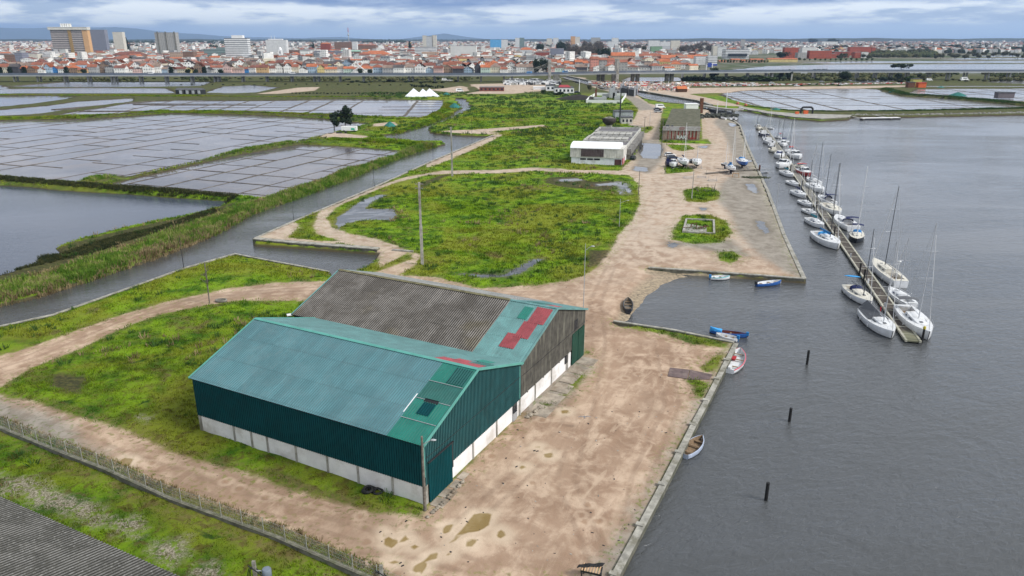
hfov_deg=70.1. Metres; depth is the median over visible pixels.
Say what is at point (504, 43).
apartment block
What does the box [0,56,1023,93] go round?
water
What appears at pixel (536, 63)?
broadleaf tree
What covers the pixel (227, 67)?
town house
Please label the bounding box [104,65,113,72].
town house
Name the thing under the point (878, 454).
water
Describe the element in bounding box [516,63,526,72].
town house
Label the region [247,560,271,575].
utility pole
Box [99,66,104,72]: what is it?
town house
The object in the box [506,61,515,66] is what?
town house
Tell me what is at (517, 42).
apartment block
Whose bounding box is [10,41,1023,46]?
woods
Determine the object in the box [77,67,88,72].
town house
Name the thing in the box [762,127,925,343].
pontoon
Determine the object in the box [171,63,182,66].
town house
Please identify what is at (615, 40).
apartment block
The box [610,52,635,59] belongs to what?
apartment block
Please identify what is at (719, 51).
apartment block
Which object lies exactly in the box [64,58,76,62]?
town house
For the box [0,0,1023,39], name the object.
sky
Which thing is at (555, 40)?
apartment block
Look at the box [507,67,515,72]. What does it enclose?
town house
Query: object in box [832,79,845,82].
shrub
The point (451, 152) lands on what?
utility pole
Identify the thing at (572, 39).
apartment block
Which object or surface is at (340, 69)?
town house
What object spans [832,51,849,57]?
apartment block
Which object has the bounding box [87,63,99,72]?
town house
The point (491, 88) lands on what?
brick block
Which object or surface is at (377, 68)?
town house
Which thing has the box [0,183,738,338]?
meadow grass
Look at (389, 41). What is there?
woods
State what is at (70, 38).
hotel
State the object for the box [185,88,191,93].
salt hut
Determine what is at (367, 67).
town house
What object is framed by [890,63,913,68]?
umbrella pine
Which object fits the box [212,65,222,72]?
town house
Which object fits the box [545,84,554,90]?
white annex
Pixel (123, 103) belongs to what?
mud ridges
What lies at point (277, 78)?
shore scrub
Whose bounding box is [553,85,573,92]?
white pavilion
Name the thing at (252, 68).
town house
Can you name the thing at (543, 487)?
yard litter
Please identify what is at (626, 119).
hut
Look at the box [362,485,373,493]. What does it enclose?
old tyre
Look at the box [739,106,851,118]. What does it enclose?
concrete quay
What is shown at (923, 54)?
shore scrub
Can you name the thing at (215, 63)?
town house
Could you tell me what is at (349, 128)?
site trailer
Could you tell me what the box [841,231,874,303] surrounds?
sailing yacht
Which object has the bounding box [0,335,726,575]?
meadow grass
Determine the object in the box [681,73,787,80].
shore scrub
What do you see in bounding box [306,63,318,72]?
town house
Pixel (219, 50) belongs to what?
apartment block
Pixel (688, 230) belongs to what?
foundation
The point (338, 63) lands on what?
town house
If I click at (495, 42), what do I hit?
apartment block
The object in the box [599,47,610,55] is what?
broadleaf tree
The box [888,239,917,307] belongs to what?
sailing yacht
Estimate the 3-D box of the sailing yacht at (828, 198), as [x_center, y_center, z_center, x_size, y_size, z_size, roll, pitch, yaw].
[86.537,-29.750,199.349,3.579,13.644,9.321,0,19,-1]
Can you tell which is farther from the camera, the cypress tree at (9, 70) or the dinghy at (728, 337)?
the cypress tree at (9, 70)
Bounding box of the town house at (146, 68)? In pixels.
[142,64,154,72]
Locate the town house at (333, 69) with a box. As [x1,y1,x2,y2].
[324,66,336,72]
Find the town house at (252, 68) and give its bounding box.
[247,65,255,72]
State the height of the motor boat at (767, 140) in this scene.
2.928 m
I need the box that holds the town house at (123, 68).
[114,64,128,72]
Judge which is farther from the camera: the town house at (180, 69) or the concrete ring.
the town house at (180, 69)
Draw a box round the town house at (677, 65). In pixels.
[670,62,680,69]
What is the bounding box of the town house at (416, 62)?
[409,60,422,64]
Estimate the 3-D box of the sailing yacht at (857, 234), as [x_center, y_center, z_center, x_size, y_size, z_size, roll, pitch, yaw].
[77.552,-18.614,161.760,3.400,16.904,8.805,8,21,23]
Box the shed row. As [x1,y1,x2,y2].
[533,86,544,89]
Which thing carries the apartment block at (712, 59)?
on the ground at (560, 509)
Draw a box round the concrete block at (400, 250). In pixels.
[392,249,413,251]
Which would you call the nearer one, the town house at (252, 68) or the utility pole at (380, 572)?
the utility pole at (380, 572)
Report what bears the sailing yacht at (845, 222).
on the water at (878, 454)
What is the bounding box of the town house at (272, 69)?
[269,65,275,72]
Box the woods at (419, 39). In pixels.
[49,39,633,39]
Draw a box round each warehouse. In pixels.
[188,317,523,503]
[291,269,587,414]
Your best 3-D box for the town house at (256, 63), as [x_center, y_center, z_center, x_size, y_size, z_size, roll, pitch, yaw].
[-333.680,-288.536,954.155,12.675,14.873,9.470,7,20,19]
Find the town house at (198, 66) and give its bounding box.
[193,62,204,72]
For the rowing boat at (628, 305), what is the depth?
121.55 m
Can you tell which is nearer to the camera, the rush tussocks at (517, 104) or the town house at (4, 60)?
the rush tussocks at (517, 104)
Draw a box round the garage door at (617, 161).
[614,159,620,164]
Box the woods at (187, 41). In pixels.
[109,40,223,43]
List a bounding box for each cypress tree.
[7,66,12,72]
[21,67,26,72]
[63,66,69,72]
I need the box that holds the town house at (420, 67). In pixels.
[415,63,425,72]
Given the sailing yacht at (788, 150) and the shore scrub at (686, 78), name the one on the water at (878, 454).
the sailing yacht at (788, 150)
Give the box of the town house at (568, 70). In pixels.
[564,67,575,71]
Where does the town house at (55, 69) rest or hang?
on the ground at (560, 509)
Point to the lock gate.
(630, 91)
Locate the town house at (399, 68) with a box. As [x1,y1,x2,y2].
[393,64,404,72]
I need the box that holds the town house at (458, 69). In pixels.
[452,65,463,72]
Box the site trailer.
[341,126,357,131]
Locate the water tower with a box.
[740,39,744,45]
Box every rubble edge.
[425,480,464,518]
[524,405,541,418]
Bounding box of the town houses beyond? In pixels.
[0,40,1023,70]
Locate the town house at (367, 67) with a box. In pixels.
[361,66,372,72]
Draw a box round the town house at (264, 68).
[255,63,268,72]
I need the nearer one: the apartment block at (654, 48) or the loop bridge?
the loop bridge
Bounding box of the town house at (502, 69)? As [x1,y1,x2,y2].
[500,67,507,72]
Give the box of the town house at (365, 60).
[361,58,369,63]
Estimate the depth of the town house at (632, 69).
949.21 m
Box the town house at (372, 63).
[369,60,377,65]
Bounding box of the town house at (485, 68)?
[480,63,489,72]
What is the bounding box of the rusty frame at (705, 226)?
[682,223,707,228]
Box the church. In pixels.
[273,47,282,60]
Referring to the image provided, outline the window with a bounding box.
[512,402,516,413]
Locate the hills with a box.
[0,27,630,39]
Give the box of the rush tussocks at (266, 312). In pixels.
[0,136,733,503]
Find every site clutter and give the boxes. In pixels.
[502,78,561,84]
[588,81,758,90]
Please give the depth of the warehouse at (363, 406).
75.91 m
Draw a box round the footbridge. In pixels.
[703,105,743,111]
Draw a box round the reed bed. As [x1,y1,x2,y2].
[0,142,437,301]
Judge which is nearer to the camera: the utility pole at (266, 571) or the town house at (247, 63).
the utility pole at (266, 571)
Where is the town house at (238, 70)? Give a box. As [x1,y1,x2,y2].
[232,67,244,72]
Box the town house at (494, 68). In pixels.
[490,64,500,72]
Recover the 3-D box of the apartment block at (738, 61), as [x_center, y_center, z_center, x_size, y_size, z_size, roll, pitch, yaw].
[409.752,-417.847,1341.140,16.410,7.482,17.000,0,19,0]
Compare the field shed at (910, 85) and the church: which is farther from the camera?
the church
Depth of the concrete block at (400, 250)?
151.72 m
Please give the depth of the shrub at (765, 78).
751.57 m
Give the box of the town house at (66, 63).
[59,60,71,65]
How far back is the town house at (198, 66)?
901.74 m
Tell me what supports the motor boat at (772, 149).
on the water at (878, 454)
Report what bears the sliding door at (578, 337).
in the warehouse at (541, 340)
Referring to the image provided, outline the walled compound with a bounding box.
[586,85,625,102]
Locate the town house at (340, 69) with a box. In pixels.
[336,66,343,72]
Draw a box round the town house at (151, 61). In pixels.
[147,59,157,64]
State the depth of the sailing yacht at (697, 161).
248.50 m
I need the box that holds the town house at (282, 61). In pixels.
[275,59,285,63]
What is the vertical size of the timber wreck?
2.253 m
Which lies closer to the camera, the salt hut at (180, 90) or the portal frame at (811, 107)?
the portal frame at (811, 107)
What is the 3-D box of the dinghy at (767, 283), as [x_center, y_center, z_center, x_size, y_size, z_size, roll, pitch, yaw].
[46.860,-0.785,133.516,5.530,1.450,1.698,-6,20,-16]
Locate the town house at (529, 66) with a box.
[526,64,534,72]
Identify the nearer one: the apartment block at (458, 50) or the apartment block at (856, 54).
the apartment block at (458, 50)
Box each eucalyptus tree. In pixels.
[329,111,339,130]
[337,105,353,125]
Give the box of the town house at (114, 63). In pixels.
[108,61,121,65]
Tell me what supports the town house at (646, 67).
on the ground at (560, 509)
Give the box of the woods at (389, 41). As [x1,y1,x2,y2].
[291,40,405,43]
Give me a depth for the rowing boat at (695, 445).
80.16 m
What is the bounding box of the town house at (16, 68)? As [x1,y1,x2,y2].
[8,63,20,72]
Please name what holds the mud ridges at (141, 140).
on the ground at (560, 509)
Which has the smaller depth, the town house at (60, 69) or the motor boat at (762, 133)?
the motor boat at (762, 133)
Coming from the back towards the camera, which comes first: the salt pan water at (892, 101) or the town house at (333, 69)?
the town house at (333, 69)
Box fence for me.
[0,417,397,575]
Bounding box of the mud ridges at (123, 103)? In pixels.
[1,82,255,109]
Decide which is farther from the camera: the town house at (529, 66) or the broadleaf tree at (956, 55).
the broadleaf tree at (956, 55)
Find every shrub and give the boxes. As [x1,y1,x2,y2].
[689,77,708,80]
[707,76,731,80]
[728,76,755,80]
[754,77,776,80]
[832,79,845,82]
[879,77,893,80]
[904,76,915,81]
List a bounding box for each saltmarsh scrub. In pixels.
[0,174,240,202]
[0,208,222,275]
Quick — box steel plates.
[668,368,712,379]
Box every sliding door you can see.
[428,444,452,501]
[571,325,584,364]
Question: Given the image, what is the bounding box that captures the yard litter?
[379,280,691,566]
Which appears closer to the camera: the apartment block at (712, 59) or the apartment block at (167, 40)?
the apartment block at (712, 59)
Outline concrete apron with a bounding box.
[430,357,597,508]
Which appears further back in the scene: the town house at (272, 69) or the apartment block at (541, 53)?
the apartment block at (541, 53)
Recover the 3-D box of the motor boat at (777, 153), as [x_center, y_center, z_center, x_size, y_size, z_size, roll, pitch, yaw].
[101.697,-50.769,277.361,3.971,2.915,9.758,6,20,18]
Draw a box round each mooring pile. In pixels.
[764,482,769,500]
[788,407,792,421]
[806,350,809,364]
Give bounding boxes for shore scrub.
[42,76,479,80]
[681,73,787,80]
[768,73,1023,81]
[865,48,938,57]
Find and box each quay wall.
[608,343,737,575]
[613,320,733,342]
[648,266,804,281]
[719,118,806,281]
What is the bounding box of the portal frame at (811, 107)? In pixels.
[800,106,813,113]
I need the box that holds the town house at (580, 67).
[575,63,587,71]
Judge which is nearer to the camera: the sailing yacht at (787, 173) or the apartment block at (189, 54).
the sailing yacht at (787, 173)
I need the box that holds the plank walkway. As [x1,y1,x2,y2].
[705,169,758,173]
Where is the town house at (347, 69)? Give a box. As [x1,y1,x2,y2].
[343,66,353,72]
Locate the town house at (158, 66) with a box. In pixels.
[152,62,162,72]
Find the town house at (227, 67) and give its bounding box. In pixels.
[223,63,233,72]
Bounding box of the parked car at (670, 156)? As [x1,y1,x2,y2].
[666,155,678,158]
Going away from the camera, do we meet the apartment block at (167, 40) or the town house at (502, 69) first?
the town house at (502, 69)
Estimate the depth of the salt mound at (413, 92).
547.81 m
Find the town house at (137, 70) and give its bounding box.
[132,67,142,72]
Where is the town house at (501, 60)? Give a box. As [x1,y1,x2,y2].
[497,58,505,62]
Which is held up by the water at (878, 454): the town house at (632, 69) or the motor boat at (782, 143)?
the motor boat at (782, 143)
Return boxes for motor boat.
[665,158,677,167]
[669,159,677,168]
[758,130,769,136]
[763,137,774,143]
[768,147,776,152]
[774,150,784,158]
[775,159,791,168]
[779,140,787,146]
[787,147,801,158]
[796,163,811,176]
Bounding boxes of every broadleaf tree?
[533,58,543,71]
[535,43,543,50]
[540,59,547,71]
[556,41,567,50]
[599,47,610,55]
[709,66,719,80]
[776,51,789,57]
[837,70,851,82]
[895,73,902,79]
[949,53,960,57]
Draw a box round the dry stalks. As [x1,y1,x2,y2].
[0,116,613,486]
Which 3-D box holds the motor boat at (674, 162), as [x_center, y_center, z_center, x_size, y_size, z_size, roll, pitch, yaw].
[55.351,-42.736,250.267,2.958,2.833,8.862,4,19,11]
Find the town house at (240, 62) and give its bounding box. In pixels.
[234,59,244,65]
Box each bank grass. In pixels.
[0,93,448,96]
[0,102,452,119]
[81,139,294,180]
[327,136,434,148]
[367,112,454,136]
[748,105,1023,111]
[881,87,1023,104]
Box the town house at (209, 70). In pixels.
[206,67,214,72]
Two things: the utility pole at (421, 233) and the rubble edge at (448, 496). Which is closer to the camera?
the rubble edge at (448, 496)
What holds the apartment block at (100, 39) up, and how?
on the ground at (560, 509)
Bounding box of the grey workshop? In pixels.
[613,110,633,116]
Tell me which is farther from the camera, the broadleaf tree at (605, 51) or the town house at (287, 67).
the broadleaf tree at (605, 51)
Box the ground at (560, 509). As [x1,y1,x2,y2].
[0,51,1023,575]
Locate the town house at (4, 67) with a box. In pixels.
[0,63,8,72]
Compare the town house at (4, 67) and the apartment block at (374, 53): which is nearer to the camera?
the town house at (4, 67)
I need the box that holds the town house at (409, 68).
[405,65,414,72]
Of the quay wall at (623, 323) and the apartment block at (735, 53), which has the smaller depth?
the quay wall at (623, 323)
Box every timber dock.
[703,108,727,111]
[714,111,731,113]
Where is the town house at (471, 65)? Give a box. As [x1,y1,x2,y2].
[466,63,474,71]
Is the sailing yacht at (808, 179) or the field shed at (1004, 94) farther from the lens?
the field shed at (1004, 94)
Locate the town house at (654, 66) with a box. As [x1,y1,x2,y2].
[649,63,661,69]
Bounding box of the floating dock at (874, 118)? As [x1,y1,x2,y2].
[862,117,900,119]
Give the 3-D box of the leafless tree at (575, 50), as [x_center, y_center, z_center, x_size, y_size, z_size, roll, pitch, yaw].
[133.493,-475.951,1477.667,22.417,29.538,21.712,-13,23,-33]
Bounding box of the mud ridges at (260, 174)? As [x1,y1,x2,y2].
[123,145,396,195]
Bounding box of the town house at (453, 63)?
[443,61,457,65]
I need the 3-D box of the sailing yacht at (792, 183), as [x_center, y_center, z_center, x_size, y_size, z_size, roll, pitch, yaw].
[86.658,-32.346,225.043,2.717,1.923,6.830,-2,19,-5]
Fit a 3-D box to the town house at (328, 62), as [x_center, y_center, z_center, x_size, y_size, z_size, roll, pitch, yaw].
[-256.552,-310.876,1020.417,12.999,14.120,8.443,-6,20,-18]
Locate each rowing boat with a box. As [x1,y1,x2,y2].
[623,297,632,314]
[683,435,703,459]
[709,326,748,337]
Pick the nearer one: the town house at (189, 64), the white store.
the white store
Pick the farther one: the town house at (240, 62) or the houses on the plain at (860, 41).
the houses on the plain at (860, 41)
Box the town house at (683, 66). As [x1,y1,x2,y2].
[680,62,690,68]
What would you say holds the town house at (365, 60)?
on the ground at (560, 509)
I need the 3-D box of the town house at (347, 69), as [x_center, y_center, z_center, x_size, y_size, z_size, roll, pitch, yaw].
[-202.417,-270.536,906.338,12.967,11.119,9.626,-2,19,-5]
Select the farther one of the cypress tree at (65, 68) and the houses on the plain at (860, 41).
the houses on the plain at (860, 41)
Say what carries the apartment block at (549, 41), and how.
on the ground at (560, 509)
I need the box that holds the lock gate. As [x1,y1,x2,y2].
[620,81,637,96]
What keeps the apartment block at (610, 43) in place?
on the ground at (560, 509)
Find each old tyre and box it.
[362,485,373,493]
[372,487,383,494]
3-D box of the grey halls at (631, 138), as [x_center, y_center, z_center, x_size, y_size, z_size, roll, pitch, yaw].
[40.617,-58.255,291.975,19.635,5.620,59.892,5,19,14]
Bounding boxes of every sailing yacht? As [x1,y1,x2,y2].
[677,125,689,167]
[691,144,701,168]
[721,143,728,168]
[725,127,735,173]
[735,134,748,168]
[777,118,789,142]
[779,120,794,177]
[785,119,795,151]
[785,180,798,186]
[790,166,806,197]
[797,160,812,206]
[801,184,816,214]
[804,193,824,227]
[805,143,824,192]
[806,145,821,184]
[810,163,840,249]
[818,156,837,204]
[820,163,841,214]
[834,214,860,230]
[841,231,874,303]
[848,167,867,242]
[857,240,897,337]
[871,188,908,287]
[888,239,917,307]
[893,223,936,339]
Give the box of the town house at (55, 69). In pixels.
[52,66,58,72]
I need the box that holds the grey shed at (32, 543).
[0,497,178,575]
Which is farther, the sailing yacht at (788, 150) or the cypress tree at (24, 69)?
the cypress tree at (24, 69)
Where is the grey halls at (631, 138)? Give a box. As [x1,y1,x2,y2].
[583,127,643,159]
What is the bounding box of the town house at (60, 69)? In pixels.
[57,66,68,72]
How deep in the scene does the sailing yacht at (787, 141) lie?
313.44 m
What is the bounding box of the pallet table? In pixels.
[577,563,604,575]
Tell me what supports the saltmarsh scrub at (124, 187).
on the ground at (560, 509)
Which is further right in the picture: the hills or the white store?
the white store
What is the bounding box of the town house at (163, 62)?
[157,60,167,64]
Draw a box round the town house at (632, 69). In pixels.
[627,65,638,70]
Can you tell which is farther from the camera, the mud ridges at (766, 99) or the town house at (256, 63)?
the town house at (256, 63)
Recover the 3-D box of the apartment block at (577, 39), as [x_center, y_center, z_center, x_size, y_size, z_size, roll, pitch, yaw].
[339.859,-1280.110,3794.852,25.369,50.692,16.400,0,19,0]
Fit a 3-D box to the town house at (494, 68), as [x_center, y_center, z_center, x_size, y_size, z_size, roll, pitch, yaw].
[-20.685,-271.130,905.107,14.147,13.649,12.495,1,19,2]
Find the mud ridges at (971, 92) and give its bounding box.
[916,89,1023,98]
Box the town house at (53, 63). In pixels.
[43,61,56,65]
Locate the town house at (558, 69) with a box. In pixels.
[553,65,563,71]
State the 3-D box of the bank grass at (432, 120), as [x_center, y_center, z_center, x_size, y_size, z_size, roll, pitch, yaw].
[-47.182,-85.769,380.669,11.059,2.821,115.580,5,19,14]
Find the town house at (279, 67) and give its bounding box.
[275,63,283,72]
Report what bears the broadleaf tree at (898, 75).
on the ground at (560, 509)
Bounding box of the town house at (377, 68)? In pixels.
[373,65,382,72]
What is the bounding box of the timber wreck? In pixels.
[696,184,715,191]
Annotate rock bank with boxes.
[851,111,1023,114]
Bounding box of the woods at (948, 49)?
[733,42,1023,52]
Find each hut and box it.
[175,88,184,93]
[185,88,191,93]
[191,88,197,93]
[197,88,205,93]
[620,116,632,123]
[676,86,687,91]
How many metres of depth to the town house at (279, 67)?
901.67 m
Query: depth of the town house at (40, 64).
952.68 m
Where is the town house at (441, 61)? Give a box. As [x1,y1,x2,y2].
[438,59,449,64]
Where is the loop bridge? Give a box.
[351,61,371,72]
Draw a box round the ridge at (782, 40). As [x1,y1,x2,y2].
[0,38,1023,42]
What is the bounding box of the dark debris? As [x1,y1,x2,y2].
[700,112,738,118]
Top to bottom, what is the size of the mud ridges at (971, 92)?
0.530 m
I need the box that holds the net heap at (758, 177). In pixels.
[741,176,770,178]
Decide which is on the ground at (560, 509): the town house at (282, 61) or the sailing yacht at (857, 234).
the town house at (282, 61)
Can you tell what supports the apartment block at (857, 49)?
on the ground at (560, 509)
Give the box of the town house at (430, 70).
[426,67,433,72]
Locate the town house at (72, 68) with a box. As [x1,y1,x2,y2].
[68,65,81,72]
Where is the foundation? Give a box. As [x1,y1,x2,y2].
[682,218,714,233]
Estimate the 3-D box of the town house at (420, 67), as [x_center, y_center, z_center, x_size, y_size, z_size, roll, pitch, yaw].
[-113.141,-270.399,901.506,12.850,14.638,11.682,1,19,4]
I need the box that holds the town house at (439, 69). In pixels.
[433,65,443,72]
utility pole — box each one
[200,262,209,303]
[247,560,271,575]
[374,564,385,575]
[415,182,423,264]
[450,127,452,175]
[619,89,621,119]
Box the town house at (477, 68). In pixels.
[474,63,480,72]
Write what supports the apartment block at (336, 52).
on the ground at (560, 509)
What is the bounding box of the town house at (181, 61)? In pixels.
[174,59,184,63]
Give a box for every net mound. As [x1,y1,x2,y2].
[384,122,395,126]
[449,103,459,107]
[950,92,965,95]
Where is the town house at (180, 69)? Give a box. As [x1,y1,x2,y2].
[176,66,187,72]
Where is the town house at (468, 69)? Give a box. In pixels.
[464,66,473,72]
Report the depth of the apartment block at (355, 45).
2161.60 m
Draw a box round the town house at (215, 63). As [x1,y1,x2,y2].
[210,62,221,64]
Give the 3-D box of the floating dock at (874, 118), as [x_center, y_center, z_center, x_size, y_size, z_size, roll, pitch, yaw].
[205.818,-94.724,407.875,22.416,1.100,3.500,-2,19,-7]
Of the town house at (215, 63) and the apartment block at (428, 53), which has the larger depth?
the apartment block at (428, 53)
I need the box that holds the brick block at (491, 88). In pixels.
[479,86,503,90]
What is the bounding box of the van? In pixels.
[655,104,665,107]
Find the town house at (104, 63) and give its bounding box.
[100,61,108,65]
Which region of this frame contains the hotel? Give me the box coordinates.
[47,23,92,53]
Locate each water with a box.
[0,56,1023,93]
[0,66,1023,575]
[0,96,442,196]
[724,81,1023,110]
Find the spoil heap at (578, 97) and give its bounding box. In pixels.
[557,94,593,99]
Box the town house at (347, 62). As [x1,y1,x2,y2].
[342,59,352,65]
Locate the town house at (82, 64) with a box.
[76,62,87,67]
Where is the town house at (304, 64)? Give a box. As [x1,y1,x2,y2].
[302,61,313,67]
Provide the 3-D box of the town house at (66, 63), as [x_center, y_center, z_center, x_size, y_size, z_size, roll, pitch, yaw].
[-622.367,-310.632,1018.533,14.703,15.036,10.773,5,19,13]
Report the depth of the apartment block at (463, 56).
1295.61 m
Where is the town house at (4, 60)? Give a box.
[0,58,8,62]
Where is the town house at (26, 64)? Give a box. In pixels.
[20,62,30,65]
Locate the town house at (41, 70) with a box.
[38,67,45,72]
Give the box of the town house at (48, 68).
[43,64,53,72]
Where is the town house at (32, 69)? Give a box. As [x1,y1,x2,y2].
[26,66,39,72]
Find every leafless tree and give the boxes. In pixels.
[573,46,581,54]
[589,45,596,53]
[698,40,707,47]
[705,43,712,50]
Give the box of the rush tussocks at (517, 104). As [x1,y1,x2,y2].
[317,91,664,137]
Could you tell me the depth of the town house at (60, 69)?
900.66 m
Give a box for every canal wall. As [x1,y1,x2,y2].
[0,253,329,326]
[252,237,379,251]
[254,135,492,237]
[561,77,618,92]
[565,75,712,105]
[637,95,704,107]
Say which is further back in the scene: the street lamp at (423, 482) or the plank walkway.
the plank walkway
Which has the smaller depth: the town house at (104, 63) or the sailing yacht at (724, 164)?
the sailing yacht at (724, 164)
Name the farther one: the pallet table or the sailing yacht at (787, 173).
the sailing yacht at (787, 173)
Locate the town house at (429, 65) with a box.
[423,62,435,68]
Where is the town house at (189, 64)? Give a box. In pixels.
[183,61,195,67]
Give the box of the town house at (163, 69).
[161,66,167,72]
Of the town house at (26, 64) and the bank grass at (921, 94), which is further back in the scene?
the town house at (26, 64)
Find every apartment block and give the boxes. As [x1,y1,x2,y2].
[4,54,15,61]
[14,52,28,61]
[28,53,42,59]
[90,30,109,51]
[112,32,127,50]
[113,52,147,57]
[154,32,180,53]
[169,52,182,56]
[183,51,196,57]
[204,49,216,56]
[216,47,224,55]
[224,35,251,57]
[265,37,288,53]
[300,49,311,53]
[314,51,342,54]
[320,43,331,49]
[334,42,351,48]
[352,41,357,49]
[358,44,376,49]
[366,51,389,56]
[415,47,436,54]
[422,35,426,46]
[422,51,438,56]
[426,36,432,46]
[432,35,436,46]
[450,46,476,55]
[454,56,472,57]
[490,39,500,47]
[501,40,507,46]
[515,38,519,46]
[519,38,523,46]
[520,47,531,55]
[535,52,548,55]
[547,38,551,44]
[550,48,563,54]
[553,38,558,44]
[564,61,569,66]
[570,36,574,44]
[574,60,582,63]
[575,37,579,44]
[589,56,598,70]
[591,38,599,42]
[599,57,606,70]
[607,41,613,47]
[607,58,614,64]
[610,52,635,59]
[612,38,618,43]
[614,60,627,70]
[639,54,660,56]
[647,40,659,46]
[650,46,661,51]
[660,41,670,45]
[660,55,707,62]
[667,50,676,53]
[670,40,679,48]
[693,56,705,64]
[705,56,717,65]
[711,46,717,55]
[717,47,726,56]
[722,49,749,58]
[729,59,740,62]
[748,59,763,62]
[759,47,782,51]
[765,58,797,61]
[782,47,798,57]
[795,52,806,58]
[800,47,808,52]
[806,50,831,58]
[817,41,837,45]
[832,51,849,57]
[847,47,871,54]
[851,52,861,57]
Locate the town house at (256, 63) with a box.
[251,61,261,65]
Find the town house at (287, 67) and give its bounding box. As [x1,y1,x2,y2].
[283,63,291,72]
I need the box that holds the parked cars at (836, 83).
[758,82,905,84]
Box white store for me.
[684,103,698,108]
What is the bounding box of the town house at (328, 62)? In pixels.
[323,61,332,64]
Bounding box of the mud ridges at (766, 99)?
[721,89,1015,110]
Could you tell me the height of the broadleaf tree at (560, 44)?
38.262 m
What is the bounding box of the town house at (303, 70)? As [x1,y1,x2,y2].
[299,67,307,72]
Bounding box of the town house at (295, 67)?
[291,64,299,72]
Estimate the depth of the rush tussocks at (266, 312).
176.78 m
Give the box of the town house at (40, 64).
[31,61,43,67]
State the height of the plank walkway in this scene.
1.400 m
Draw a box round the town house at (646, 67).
[638,65,650,70]
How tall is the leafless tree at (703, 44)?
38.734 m
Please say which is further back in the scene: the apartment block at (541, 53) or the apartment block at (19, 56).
the apartment block at (541, 53)
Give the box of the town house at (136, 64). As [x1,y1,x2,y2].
[132,62,140,67]
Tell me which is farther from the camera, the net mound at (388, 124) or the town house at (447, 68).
the town house at (447, 68)
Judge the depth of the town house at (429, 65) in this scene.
952.47 m
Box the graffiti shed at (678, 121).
[663,109,700,140]
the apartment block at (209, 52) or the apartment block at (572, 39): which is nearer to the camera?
the apartment block at (209, 52)
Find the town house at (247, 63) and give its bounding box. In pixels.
[243,61,251,66]
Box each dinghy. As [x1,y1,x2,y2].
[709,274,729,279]
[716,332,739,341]
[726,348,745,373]
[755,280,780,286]
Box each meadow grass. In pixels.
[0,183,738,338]
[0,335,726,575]
[1,105,699,187]
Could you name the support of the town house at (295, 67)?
on the ground at (560, 509)
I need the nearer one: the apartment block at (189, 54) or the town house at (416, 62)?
the town house at (416, 62)
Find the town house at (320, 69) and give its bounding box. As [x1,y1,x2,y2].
[317,65,324,72]
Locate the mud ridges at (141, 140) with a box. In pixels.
[0,114,353,179]
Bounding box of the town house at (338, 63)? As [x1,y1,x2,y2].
[334,61,343,65]
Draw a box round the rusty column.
[699,98,703,112]
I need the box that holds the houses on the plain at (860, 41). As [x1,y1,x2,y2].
[639,41,1021,50]
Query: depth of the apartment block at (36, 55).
1186.61 m
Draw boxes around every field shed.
[905,82,915,87]
[910,78,921,85]
[915,82,926,87]
[994,92,1015,97]
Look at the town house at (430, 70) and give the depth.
904.00 m
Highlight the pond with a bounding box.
[0,186,227,274]
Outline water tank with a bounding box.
[602,116,615,126]
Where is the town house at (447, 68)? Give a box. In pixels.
[444,64,451,72]
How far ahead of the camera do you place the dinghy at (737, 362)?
101.43 m
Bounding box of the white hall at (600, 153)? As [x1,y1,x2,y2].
[570,141,626,164]
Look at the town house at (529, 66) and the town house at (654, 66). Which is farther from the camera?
the town house at (654, 66)
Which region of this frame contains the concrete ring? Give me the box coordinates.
[215,298,226,302]
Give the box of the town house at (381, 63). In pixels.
[378,60,386,65]
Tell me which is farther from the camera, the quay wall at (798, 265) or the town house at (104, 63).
the town house at (104, 63)
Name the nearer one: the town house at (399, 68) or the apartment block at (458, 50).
the town house at (399, 68)
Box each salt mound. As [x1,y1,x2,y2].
[406,88,421,96]
[421,88,439,96]
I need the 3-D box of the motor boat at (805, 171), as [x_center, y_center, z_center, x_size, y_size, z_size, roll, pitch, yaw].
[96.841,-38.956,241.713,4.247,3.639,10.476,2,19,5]
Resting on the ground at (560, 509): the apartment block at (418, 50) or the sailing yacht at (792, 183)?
the apartment block at (418, 50)
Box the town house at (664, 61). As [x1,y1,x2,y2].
[659,59,669,64]
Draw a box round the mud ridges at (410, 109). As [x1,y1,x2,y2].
[60,99,440,116]
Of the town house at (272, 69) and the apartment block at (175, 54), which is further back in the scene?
the apartment block at (175, 54)
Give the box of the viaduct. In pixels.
[0,59,1023,81]
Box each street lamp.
[421,436,435,510]
[583,244,594,307]
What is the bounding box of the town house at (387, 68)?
[382,64,392,72]
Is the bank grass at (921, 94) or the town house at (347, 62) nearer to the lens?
the bank grass at (921, 94)
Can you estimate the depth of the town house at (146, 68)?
894.12 m

